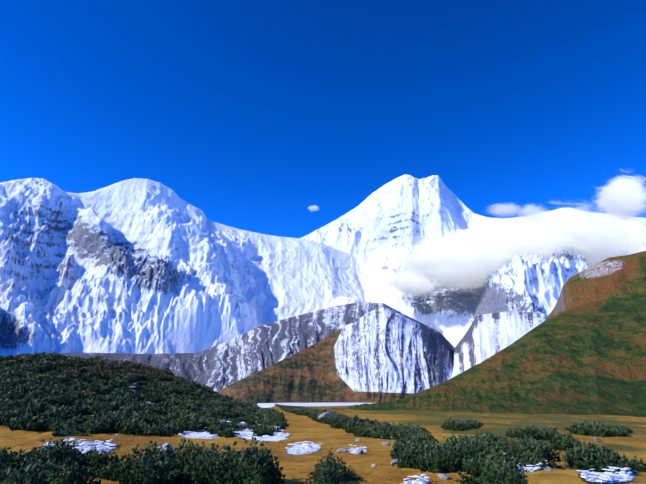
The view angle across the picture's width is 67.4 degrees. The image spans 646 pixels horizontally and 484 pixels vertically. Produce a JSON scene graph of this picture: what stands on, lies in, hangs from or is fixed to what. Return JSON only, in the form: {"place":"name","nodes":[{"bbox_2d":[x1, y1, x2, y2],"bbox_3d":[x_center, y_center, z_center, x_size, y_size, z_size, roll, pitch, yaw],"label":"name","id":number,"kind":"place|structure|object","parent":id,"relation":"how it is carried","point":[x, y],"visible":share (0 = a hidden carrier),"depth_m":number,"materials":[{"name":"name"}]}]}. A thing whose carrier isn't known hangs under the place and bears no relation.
{"place":"outdoors","nodes":[
{"label":"outdoors","id":0,"kind":"place"},
{"bbox_2d":[0,178,364,356],"bbox_3d":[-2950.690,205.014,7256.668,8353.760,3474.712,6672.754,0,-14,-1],"label":"massif","id":1,"kind":"structure","parent":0,"point":[140,266],"depth_m":6771.64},
{"bbox_2d":[13,302,454,391],"bbox_3d":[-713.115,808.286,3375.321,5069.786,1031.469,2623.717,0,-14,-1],"label":"ridge","id":2,"kind":"structure","parent":0,"point":[219,367],"depth_m":3951.09,"materials":[{"name":"white snow"}]},
{"bbox_2d":[0,360,645,483],"bbox_3d":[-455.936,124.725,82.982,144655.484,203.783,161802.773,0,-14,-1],"label":"ground","id":3,"kind":"structure","parent":0,"point":[299,467],"depth_m":40.90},
{"bbox_2d":[156,443,173,454],"bbox_3d":[-6.471,8.703,19.682,1.038,0.965,1.072,-3,-20,-29],"label":"boulder","id":4,"kind":"object","parent":3,"relation":"on","point":[164,445],"visible":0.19,"depth_m":19.74,"materials":[{"name":"grey stone"}]},
{"bbox_2d":[0,351,645,483],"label":"shrubs","id":5,"kind":"object","parent":3,"relation":"on","point":[417,440],"visible":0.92,"depth_m":44.52,"materials":[{"name":"green plant"}]},
{"bbox_2d":[8,383,637,483],"bbox_3d":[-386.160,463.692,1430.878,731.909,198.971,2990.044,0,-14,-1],"label":"snow patches","id":6,"kind":"object","parent":3,"relation":"on","point":[611,476],"visible":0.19,"depth_m":19.27,"materials":[{"name":"white snow"}]},
{"bbox_2d":[317,412,331,418],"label":"boulder","id":7,"kind":"object","parent":3,"relation":"on","point":[324,414],"visible":0.21,"depth_m":88.11,"materials":[{"name":"grey stone"}]},
{"bbox_2d":[337,448,347,452],"bbox_3d":[1.099,11.801,27.368,0.594,0.347,0.475,-2,-14,8],"label":"boulder","id":8,"kind":"object","parent":3,"relation":"on","point":[339,450],"visible":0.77,"depth_m":27.20,"materials":[{"name":"grey stone"}]},
{"bbox_2d":[355,449,363,453],"bbox_3d":[1.977,11.171,25.665,0.536,0.410,0.466,22,-35,-37],"label":"boulder","id":9,"kind":"object","parent":3,"relation":"on","point":[359,451],"visible":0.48,"depth_m":25.55,"materials":[{"name":"grey stone"}]},
{"bbox_2d":[381,441,390,445],"bbox_3d":[4.781,15.384,36.700,0.708,0.612,0.460,-12,-21,-5],"label":"boulder","id":10,"kind":"object","parent":3,"relation":"on","point":[386,443],"visible":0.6,"depth_m":36.61,"materials":[{"name":"grey stone"}]},
{"bbox_2d":[437,473,449,479],"bbox_3d":[3.807,7.410,15.184,0.270,0.287,0.359,11,-18,-37],"label":"boulder","id":11,"kind":"object","parent":3,"relation":"on","point":[443,476],"visible":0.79,"depth_m":15.13,"materials":[{"name":"grey stone"}]},
{"bbox_2d":[543,466,554,470],"bbox_3d":[8.218,8.281,17.609,0.410,0.190,0.375,2,-7,14],"label":"boulder","id":12,"kind":"object","parent":3,"relation":"on","point":[547,468],"visible":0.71,"depth_m":17.57,"materials":[{"name":"grey stone"}]},
{"bbox_2d":[0,0,645,298],"label":"sky","id":13,"kind":"structure","parent":0,"point":[281,118],"materials":[{"name":"blue"}]},
{"bbox_2d":[218,306,452,402],"bbox_3d":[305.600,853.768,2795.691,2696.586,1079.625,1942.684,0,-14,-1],"label":"mountain","id":14,"kind":"structure","parent":0,"point":[383,353],"depth_m":2767.20,"materials":[{"name":"white snow"}]},
{"bbox_2d":[300,174,645,346],"bbox_3d":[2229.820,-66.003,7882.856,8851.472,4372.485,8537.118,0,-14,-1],"label":"peak","id":15,"kind":"structure","parent":0,"point":[405,209],"depth_m":8364.44,"materials":[{"name":"white snow"}]},
{"bbox_2d":[331,293,645,416],"bbox_3d":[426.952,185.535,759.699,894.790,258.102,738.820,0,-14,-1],"label":"hill","id":16,"kind":"structure","parent":0,"point":[589,358],"depth_m":574.89,"materials":[{"name":"green plant"}]},
{"bbox_2d":[452,311,547,377],"bbox_3d":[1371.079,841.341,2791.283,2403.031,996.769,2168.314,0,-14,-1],"label":"slope","id":17,"kind":"structure","parent":0,"point":[486,336],"depth_m":3166.11,"materials":[{"name":"white snow"}]},
{"bbox_2d":[545,251,645,320],"bbox_3d":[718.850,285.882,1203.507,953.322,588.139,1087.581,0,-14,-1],"label":"hill","id":18,"kind":"structure","parent":0,"point":[612,277],"depth_m":1228.62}
]}

